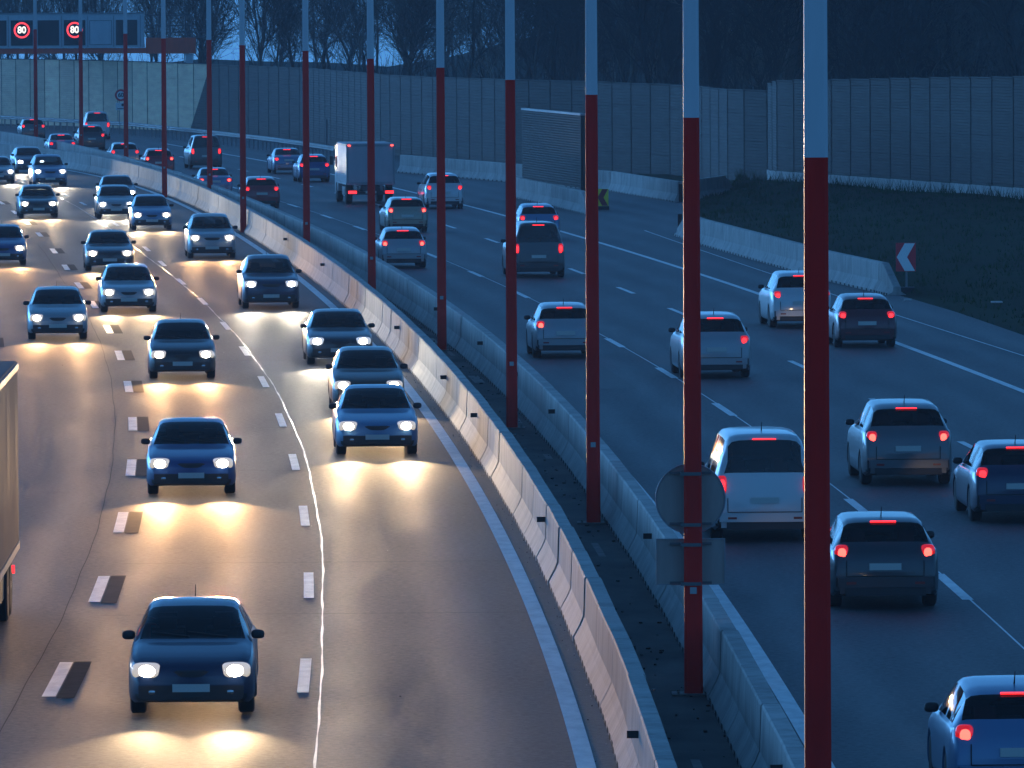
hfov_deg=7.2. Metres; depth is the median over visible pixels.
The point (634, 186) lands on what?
concrete barrier
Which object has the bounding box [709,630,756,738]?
concrete barrier
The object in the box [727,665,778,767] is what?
concrete barrier
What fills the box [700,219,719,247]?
concrete barrier
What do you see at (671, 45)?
bare tree
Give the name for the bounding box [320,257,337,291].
concrete barrier
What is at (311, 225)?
concrete barrier
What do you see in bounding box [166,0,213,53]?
bare tree
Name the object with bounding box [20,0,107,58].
bare tree
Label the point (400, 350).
concrete barrier
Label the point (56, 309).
hatchback car
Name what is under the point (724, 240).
concrete barrier
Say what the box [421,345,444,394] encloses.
concrete barrier
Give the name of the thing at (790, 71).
bare tree
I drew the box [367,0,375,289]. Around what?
striped pole
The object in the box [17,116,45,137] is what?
estate car
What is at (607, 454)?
concrete barrier
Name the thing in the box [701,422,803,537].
van
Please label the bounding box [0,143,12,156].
concrete barrier
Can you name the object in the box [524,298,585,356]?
hatchback car
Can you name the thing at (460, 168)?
concrete barrier
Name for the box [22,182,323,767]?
joint band
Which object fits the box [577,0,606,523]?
striped pole
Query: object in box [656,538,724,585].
rectangular sign
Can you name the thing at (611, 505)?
concrete barrier
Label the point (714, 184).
concrete barrier
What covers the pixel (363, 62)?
bare tree
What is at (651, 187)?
concrete barrier
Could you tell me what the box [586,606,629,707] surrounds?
concrete barrier
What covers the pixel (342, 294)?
concrete barrier
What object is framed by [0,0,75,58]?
bare tree
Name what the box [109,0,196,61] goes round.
bare tree
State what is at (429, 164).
concrete barrier
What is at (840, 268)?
concrete barrier
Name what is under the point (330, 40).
bare tree
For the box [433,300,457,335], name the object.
concrete barrier
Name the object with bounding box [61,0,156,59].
bare tree
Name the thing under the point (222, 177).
saloon car
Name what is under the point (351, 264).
concrete barrier
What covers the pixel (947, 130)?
noise wall
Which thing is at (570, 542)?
concrete barrier
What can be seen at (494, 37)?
bare tree
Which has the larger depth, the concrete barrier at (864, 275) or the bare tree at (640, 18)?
the bare tree at (640, 18)
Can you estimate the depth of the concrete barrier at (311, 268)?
290.05 m
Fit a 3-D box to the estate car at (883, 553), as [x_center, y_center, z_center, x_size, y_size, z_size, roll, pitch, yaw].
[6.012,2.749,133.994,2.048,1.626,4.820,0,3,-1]
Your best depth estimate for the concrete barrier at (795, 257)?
293.66 m
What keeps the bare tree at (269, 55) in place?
on the ground
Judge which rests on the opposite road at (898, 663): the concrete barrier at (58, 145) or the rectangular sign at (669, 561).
the concrete barrier at (58, 145)
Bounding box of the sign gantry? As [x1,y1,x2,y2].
[0,12,205,62]
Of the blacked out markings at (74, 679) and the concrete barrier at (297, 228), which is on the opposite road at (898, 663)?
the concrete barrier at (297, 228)
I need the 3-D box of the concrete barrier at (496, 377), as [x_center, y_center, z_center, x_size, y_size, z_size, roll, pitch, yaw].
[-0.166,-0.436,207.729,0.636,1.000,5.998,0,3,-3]
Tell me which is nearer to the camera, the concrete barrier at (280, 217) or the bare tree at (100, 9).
the concrete barrier at (280, 217)
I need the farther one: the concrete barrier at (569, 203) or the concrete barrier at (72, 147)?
the concrete barrier at (72, 147)
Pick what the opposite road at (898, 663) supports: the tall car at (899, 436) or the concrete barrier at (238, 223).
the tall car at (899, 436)
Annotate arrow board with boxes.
[598,189,608,209]
[896,243,915,291]
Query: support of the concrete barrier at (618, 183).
on the opposite road at (898, 663)
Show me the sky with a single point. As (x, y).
(133, 56)
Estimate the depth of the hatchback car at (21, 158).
465.59 m
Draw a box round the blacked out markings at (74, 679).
[0,201,148,697]
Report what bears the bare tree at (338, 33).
on the ground
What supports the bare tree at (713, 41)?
on the ground
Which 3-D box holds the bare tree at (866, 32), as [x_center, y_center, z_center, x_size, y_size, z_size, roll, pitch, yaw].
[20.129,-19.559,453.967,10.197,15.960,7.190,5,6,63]
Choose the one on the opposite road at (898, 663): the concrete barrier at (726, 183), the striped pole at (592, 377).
the concrete barrier at (726, 183)
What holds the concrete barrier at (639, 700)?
on the road at (432, 655)
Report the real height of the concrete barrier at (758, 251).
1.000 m
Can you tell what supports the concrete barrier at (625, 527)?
on the median strip
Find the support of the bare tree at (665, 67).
on the ground
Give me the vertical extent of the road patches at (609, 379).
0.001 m
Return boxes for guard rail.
[0,115,334,160]
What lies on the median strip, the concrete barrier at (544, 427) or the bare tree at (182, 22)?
the concrete barrier at (544, 427)
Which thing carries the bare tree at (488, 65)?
on the ground
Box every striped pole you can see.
[33,0,37,136]
[78,0,83,145]
[123,0,128,156]
[161,0,169,197]
[206,0,212,188]
[236,0,246,232]
[302,0,309,241]
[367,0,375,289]
[436,0,452,350]
[505,0,524,428]
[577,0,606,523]
[672,0,704,695]
[804,0,830,767]
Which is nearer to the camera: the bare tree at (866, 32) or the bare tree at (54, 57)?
the bare tree at (866, 32)
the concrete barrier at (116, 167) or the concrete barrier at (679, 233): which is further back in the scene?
the concrete barrier at (116, 167)
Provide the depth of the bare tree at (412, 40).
721.70 m
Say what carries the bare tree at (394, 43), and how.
on the ground
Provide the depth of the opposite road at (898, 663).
201.08 m
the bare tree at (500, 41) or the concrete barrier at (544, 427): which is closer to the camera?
the concrete barrier at (544, 427)
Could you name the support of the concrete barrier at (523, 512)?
on the road at (432, 655)
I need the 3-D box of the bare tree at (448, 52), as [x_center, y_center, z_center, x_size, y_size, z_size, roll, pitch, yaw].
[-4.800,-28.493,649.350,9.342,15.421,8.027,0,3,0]
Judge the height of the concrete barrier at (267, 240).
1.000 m
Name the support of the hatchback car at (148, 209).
on the road at (432, 655)
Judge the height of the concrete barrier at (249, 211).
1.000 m
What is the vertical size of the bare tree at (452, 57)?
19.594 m
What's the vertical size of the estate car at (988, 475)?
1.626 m
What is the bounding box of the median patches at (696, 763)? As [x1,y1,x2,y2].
[430,338,702,767]
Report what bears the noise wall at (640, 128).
on the ground
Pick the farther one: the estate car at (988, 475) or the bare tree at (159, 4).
the bare tree at (159, 4)
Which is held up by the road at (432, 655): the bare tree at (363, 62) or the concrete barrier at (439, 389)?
the concrete barrier at (439, 389)
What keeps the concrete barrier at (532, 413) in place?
on the opposite road at (898, 663)
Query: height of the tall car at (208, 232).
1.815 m
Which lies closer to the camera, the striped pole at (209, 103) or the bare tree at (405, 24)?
the striped pole at (209, 103)
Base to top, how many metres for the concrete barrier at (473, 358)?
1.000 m
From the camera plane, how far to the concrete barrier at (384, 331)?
236.06 m
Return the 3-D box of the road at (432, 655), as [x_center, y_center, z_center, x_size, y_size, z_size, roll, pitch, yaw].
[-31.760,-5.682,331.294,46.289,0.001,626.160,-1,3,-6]
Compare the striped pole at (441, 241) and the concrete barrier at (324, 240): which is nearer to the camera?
the striped pole at (441, 241)
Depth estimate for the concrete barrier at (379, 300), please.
241.87 m
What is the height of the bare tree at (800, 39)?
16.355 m
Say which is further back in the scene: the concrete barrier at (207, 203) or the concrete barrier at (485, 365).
the concrete barrier at (207, 203)
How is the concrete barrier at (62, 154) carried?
on the road at (432, 655)
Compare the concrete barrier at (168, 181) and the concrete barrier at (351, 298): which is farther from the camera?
the concrete barrier at (168, 181)
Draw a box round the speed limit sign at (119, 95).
[115,89,123,133]
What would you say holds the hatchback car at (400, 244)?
on the opposite road at (898, 663)
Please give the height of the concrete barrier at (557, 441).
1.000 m
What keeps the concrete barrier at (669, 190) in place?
on the opposite road at (898, 663)
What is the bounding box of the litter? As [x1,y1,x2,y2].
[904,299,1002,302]
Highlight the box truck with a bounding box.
[330,141,394,203]
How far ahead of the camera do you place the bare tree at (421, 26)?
598.56 m
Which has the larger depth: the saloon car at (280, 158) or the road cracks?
the saloon car at (280, 158)
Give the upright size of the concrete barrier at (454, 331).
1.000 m
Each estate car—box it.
[15,184,59,217]
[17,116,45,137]
[95,263,158,311]
[105,142,139,159]
[378,196,427,231]
[830,507,938,605]
[953,435,1023,520]
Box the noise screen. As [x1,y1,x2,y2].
[521,108,585,190]
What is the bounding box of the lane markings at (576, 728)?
[0,144,1023,767]
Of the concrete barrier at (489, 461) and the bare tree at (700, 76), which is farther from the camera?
the bare tree at (700, 76)
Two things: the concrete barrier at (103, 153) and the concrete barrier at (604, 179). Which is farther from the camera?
the concrete barrier at (103, 153)
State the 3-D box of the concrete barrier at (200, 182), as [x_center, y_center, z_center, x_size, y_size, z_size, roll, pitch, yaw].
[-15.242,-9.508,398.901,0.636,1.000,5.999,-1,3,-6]
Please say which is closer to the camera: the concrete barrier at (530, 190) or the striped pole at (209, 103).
the striped pole at (209, 103)
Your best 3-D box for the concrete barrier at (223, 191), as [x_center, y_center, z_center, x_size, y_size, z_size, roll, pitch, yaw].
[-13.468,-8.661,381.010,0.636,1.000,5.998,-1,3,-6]
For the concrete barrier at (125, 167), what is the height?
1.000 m
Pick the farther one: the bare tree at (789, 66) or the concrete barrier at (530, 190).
the bare tree at (789, 66)
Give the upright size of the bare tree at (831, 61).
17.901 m
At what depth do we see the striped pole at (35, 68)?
542.48 m
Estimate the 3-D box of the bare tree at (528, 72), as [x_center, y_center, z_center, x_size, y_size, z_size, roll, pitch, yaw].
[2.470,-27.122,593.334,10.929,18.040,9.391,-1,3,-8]
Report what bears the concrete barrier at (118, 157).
on the opposite road at (898, 663)
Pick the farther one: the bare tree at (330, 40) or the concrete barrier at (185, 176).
the bare tree at (330, 40)
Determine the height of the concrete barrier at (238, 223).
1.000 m
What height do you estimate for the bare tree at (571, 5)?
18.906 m
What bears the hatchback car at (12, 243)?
on the road at (432, 655)
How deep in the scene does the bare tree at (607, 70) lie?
589.54 m
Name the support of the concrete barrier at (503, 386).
on the median strip
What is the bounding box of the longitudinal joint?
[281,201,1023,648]
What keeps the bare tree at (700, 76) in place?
on the ground
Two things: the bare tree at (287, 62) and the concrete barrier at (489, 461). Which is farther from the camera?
the bare tree at (287, 62)
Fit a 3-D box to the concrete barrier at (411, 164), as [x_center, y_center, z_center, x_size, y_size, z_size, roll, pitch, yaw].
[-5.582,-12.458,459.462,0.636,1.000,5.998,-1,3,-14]
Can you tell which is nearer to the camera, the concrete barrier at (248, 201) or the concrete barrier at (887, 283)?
the concrete barrier at (887, 283)
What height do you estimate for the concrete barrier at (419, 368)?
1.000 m
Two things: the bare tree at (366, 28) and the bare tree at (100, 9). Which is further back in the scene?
the bare tree at (366, 28)
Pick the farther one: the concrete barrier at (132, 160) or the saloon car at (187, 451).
the concrete barrier at (132, 160)
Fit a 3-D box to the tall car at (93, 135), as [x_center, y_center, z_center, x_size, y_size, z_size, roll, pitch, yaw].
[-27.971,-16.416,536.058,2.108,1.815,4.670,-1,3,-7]
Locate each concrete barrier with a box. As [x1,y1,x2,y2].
[0,132,9,143]
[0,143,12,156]
[8,145,24,160]
[9,133,18,144]
[18,134,28,145]
[27,136,35,146]
[36,137,45,147]
[40,148,56,153]
[54,150,66,163]
[56,141,61,149]
[60,142,70,150]
[65,151,78,169]
[68,144,76,151]
[76,145,84,152]
[76,153,90,172]
[84,147,93,154]
[88,155,101,174]
[92,149,101,155]
[98,157,112,175]
[99,151,110,156]
[107,153,118,158]
[109,159,121,174]
[114,155,124,159]
[120,161,130,175]
[122,156,132,161]
[129,159,139,163]
[129,163,142,183]
[136,161,147,165]
[136,166,150,186]
[144,163,153,167]
[144,168,156,188]
[152,170,161,191]
[159,173,172,192]
[167,175,181,196]
[174,178,186,199]
[181,174,191,179]
[181,180,194,202]
[188,177,200,182]
[188,183,201,206]
[195,186,209,208]
[196,180,206,185]
[201,189,216,212]
[208,192,222,212]
[211,185,222,191]
[216,195,228,213]
[219,188,230,195]
[224,198,235,218]
[227,191,238,199]
[229,201,239,226]
[235,194,246,201]
[235,205,249,230]
[244,208,256,234]
[246,197,254,207]
[248,212,262,239]
[251,200,263,211]
[255,215,269,243]
[259,204,271,216]
[262,219,276,247]
[268,207,280,220]
[268,223,285,252]
[276,211,287,226]
[276,228,292,254]
[284,232,300,260]
[285,214,296,230]
[290,237,308,267]
[293,218,302,236]
[297,241,314,273]
[302,223,316,242]
[305,246,321,278]
[311,227,325,247]
[312,251,330,284]
[319,231,333,253]
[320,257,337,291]
[328,235,343,259]
[328,262,346,296]
[335,268,354,304]
[337,240,353,265]
[344,274,363,308]
[346,245,362,272]
[353,281,370,313]
[354,250,367,279]
[362,287,381,326]
[364,257,382,282]
[368,295,389,335]
[376,261,393,293]
[377,302,398,343]
[382,267,403,301]
[385,310,407,352]
[391,273,413,309]
[394,318,416,362]
[397,155,425,173]
[402,279,424,316]
[402,327,426,372]
[412,286,435,324]
[412,336,435,382]
[420,157,450,174]
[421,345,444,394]
[422,293,446,332]
[430,355,455,406]
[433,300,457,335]
[440,366,465,418]
[447,159,475,178]
[447,308,468,350]
[449,378,475,433]
[455,316,479,359]
[460,390,488,446]
[465,324,490,369]
[469,161,500,180]
[469,403,497,463]
[477,333,503,379]
[480,417,509,479]
[488,343,505,391]
[491,432,521,496]
[495,163,522,181]
[500,354,526,397]
[501,448,533,516]
[513,466,545,537]
[516,176,526,198]
[517,363,539,415]
[521,179,541,201]
[523,375,552,428]
[524,484,558,560]
[534,182,550,202]
[535,387,565,443]
[537,505,571,584]
[548,184,564,207]
[548,400,578,459]
[549,527,585,611]
[560,187,578,211]
[561,413,585,474]
[561,551,598,641]
[573,428,605,492]
[574,190,585,213]
[574,577,614,672]
[580,170,610,188]
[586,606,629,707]
[600,444,619,506]
[600,461,633,531]
[600,638,645,744]
[608,171,629,193]
[612,674,658,767]
[613,479,649,554]
[624,174,643,195]
[628,499,662,577]
[636,714,674,767]
[640,176,662,198]
[642,521,677,604]
[654,759,676,767]
[657,179,681,201]
[658,585,683,631]
[673,214,682,238]
[673,585,718,652]
[679,179,704,201]
[700,176,723,195]
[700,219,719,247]
[702,599,735,699]
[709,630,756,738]
[712,223,735,252]
[722,176,732,190]
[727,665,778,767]
[729,227,755,257]
[746,232,771,262]
[752,704,803,767]
[764,236,790,267]
[782,241,803,269]
[783,748,803,767]
[828,251,858,285]
[847,257,881,291]
[873,262,905,294]
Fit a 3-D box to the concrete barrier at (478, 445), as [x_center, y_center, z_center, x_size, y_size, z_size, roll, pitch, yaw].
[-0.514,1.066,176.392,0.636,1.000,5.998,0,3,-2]
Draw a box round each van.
[83,111,110,138]
[183,135,221,168]
[500,218,564,276]
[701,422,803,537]
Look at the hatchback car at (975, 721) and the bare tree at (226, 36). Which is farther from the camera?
the bare tree at (226, 36)
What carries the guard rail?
on the opposite road at (898, 663)
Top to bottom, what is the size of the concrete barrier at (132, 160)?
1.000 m
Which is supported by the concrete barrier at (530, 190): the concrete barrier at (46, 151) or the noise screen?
the noise screen
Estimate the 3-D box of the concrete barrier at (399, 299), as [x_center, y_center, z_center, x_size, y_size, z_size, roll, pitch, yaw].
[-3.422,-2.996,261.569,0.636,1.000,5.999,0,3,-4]
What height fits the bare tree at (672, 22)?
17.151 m
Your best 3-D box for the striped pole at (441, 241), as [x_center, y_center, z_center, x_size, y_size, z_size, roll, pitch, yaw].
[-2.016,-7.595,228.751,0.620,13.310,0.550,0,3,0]
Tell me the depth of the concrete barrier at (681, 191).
392.02 m
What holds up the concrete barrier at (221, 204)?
on the road at (432, 655)
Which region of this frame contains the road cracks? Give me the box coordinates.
[0,245,115,731]
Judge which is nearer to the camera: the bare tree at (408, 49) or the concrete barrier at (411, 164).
the concrete barrier at (411, 164)
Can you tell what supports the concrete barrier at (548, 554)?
on the road at (432, 655)
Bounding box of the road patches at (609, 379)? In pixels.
[556,309,915,475]
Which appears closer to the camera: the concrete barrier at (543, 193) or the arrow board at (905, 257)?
the arrow board at (905, 257)
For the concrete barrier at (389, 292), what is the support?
on the median strip
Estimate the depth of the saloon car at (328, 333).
221.03 m
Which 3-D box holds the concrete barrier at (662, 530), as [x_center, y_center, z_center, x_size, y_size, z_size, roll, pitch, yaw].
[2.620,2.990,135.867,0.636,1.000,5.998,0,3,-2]
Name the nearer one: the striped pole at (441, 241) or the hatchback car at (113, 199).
the striped pole at (441, 241)
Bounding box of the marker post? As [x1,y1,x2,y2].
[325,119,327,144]
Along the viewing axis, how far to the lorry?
129.84 m
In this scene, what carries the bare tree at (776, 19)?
on the ground
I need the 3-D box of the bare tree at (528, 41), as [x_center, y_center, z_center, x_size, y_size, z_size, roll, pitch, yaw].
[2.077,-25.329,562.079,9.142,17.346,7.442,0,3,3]
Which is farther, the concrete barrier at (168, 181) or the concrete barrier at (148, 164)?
the concrete barrier at (148, 164)
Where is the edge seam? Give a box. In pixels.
[644,230,1023,355]
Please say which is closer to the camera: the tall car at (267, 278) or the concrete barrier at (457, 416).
the concrete barrier at (457, 416)
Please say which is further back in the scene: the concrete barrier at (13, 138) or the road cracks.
the concrete barrier at (13, 138)
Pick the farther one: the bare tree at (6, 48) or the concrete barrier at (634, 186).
the bare tree at (6, 48)
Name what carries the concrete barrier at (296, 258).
on the road at (432, 655)
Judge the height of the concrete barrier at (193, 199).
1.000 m
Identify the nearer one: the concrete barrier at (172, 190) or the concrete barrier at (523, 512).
the concrete barrier at (523, 512)
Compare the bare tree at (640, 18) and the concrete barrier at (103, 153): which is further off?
the bare tree at (640, 18)
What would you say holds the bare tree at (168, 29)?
on the ground
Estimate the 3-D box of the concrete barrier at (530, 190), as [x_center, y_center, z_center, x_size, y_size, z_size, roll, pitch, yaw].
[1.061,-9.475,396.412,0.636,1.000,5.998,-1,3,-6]
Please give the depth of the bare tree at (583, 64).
622.57 m
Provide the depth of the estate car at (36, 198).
370.05 m
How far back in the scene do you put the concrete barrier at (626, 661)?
110.49 m
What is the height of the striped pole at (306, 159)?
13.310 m
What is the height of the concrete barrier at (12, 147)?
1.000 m
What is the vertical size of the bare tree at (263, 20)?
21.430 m
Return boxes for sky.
[0,0,716,66]
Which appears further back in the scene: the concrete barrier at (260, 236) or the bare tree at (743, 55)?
the bare tree at (743, 55)
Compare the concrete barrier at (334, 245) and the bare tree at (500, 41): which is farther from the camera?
the bare tree at (500, 41)
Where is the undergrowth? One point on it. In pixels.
(431, 72)
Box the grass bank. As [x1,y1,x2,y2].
[636,173,1023,334]
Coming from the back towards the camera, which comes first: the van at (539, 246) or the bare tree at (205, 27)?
the bare tree at (205, 27)
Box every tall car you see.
[28,154,67,185]
[73,124,105,149]
[183,212,237,257]
[236,253,300,307]
[417,172,463,208]
[668,311,750,376]
[758,270,830,326]
[845,395,951,483]
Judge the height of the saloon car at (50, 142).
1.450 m
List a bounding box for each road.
[0,125,1023,767]
[0,169,616,767]
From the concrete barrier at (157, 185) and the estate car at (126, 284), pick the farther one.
the concrete barrier at (157, 185)
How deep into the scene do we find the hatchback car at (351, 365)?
196.23 m
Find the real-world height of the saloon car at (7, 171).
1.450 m
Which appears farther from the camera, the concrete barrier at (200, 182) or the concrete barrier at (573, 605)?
the concrete barrier at (200, 182)
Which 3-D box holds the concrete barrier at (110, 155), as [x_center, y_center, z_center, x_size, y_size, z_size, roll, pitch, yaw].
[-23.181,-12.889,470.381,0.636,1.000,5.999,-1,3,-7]
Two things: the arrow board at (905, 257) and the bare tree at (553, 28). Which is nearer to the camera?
the arrow board at (905, 257)
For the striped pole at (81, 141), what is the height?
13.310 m
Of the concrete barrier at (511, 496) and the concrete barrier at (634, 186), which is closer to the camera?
the concrete barrier at (511, 496)
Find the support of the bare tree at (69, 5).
on the ground
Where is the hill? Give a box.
[177,31,1023,89]
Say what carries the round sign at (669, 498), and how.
attached to the striped pole at (693, 652)
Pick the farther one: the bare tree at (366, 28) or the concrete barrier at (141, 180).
the bare tree at (366, 28)
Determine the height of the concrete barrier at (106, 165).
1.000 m
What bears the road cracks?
on the road at (432, 655)
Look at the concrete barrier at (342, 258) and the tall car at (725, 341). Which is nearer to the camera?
the tall car at (725, 341)
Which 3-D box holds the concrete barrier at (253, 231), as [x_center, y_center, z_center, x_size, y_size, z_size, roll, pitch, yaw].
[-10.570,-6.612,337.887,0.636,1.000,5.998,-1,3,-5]
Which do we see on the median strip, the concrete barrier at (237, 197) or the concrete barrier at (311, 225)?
the concrete barrier at (237, 197)
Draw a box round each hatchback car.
[0,224,28,264]
[10,144,44,172]
[23,281,90,338]
[93,181,136,217]
[122,584,264,712]
[127,194,173,229]
[139,146,174,169]
[143,313,219,377]
[237,174,279,207]
[292,154,329,181]
[325,343,407,409]
[376,227,426,267]
[516,203,559,231]
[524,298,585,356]
[829,292,896,346]
[924,673,1023,767]
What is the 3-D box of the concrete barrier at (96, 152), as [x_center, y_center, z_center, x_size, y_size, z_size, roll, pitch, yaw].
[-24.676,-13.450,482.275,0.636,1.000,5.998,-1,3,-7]
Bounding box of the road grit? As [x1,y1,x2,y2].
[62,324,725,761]
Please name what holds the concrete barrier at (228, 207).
on the road at (432, 655)
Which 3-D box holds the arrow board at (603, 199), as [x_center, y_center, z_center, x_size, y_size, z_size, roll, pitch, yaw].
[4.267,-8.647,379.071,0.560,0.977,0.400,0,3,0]
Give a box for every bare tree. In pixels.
[0,0,37,55]
[0,0,48,58]
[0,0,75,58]
[1,0,21,58]
[11,0,55,58]
[17,0,60,58]
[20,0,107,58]
[49,0,105,59]
[50,0,133,59]
[55,0,122,60]
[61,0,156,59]
[84,0,121,53]
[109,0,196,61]
[115,0,205,60]
[128,0,195,62]
[143,0,174,61]
[150,0,246,62]
[152,0,246,63]
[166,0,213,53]
[171,0,253,60]
[171,1,235,62]
[213,0,321,65]
[218,0,311,65]
[234,0,315,66]
[245,0,318,66]
[249,5,311,64]
[255,0,324,66]
[266,1,341,68]
[294,0,389,68]
[299,0,366,70]
[308,0,349,68]
[308,0,393,71]
[308,0,397,71]
[318,3,394,65]
[339,0,401,73]
[353,0,465,75]
[357,0,448,70]
[357,0,487,75]
[379,6,434,76]
[380,0,451,62]
[380,9,413,74]
[402,1,433,74]
[408,0,498,74]
[424,0,504,77]
[427,0,525,78]
[427,5,471,75]
[428,0,520,77]
[428,1,469,76]
[464,0,528,78]
[466,0,545,78]
[478,0,571,79]
[484,1,551,79]
[497,0,599,79]
[518,0,584,79]
[529,0,652,80]
[532,2,621,81]
[574,21,607,78]
[578,0,682,82]
[614,6,678,82]
[622,0,718,83]
[638,17,701,83]
[650,4,742,88]
[652,0,706,84]
[676,0,748,87]
[717,10,784,88]
[718,0,803,89]
[726,16,849,79]
[730,0,857,88]
[759,0,855,78]
[782,0,860,78]
[796,6,860,78]
[800,0,931,79]
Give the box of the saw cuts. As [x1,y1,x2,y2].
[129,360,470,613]
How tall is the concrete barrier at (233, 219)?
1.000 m
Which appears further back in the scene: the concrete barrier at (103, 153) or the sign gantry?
the sign gantry
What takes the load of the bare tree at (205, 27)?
on the ground
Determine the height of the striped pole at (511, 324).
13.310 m
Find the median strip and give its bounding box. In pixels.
[394,305,739,767]
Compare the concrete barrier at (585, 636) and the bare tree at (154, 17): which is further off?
the bare tree at (154, 17)
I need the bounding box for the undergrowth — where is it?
[0,24,1020,89]
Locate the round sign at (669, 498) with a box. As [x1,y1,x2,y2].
[655,464,725,532]
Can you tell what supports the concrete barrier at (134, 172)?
on the road at (432, 655)
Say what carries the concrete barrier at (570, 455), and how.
on the opposite road at (898, 663)
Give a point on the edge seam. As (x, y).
(836, 295)
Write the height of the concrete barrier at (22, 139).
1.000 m
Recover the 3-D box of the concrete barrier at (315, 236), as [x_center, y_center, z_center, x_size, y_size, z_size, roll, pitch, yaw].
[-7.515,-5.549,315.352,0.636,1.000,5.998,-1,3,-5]
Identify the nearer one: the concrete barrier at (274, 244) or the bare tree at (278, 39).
the concrete barrier at (274, 244)
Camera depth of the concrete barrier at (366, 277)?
280.09 m
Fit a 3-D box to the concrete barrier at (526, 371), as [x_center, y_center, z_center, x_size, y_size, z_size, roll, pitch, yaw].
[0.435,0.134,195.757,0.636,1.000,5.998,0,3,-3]
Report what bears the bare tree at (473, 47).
on the ground
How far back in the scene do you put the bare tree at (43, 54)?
803.61 m
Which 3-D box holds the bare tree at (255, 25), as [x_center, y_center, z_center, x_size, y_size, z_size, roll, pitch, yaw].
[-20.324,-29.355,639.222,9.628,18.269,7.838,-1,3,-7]
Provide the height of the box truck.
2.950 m
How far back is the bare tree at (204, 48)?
703.70 m
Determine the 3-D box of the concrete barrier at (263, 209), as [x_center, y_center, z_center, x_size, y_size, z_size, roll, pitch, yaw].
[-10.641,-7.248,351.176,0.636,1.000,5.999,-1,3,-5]
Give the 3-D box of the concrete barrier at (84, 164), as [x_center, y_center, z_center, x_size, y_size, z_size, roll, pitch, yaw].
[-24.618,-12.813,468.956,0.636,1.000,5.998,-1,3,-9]
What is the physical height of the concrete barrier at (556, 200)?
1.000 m
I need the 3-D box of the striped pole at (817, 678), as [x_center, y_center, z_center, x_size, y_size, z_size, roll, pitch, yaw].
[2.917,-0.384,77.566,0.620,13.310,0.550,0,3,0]
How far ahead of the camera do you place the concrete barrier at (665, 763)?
94.97 m
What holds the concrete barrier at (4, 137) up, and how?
on the opposite road at (898, 663)
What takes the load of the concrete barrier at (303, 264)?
on the road at (432, 655)
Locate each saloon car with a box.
[0,156,14,182]
[43,134,75,148]
[81,230,135,270]
[96,175,137,196]
[141,417,241,493]
[191,167,232,190]
[267,148,300,173]
[300,308,374,363]
[329,384,421,453]
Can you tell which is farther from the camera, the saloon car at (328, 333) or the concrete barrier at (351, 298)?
the concrete barrier at (351, 298)
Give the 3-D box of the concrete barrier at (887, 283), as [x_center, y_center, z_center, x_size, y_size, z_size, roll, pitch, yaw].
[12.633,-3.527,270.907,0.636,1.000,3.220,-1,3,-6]
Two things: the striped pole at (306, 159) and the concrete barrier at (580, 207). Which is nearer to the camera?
the striped pole at (306, 159)
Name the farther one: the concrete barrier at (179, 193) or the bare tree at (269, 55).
the bare tree at (269, 55)
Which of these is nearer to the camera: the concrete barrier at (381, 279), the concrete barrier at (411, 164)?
the concrete barrier at (381, 279)
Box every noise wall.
[0,59,766,179]
[767,76,1023,198]
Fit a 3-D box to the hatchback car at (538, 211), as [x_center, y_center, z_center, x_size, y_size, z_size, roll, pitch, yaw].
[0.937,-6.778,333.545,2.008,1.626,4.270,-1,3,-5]

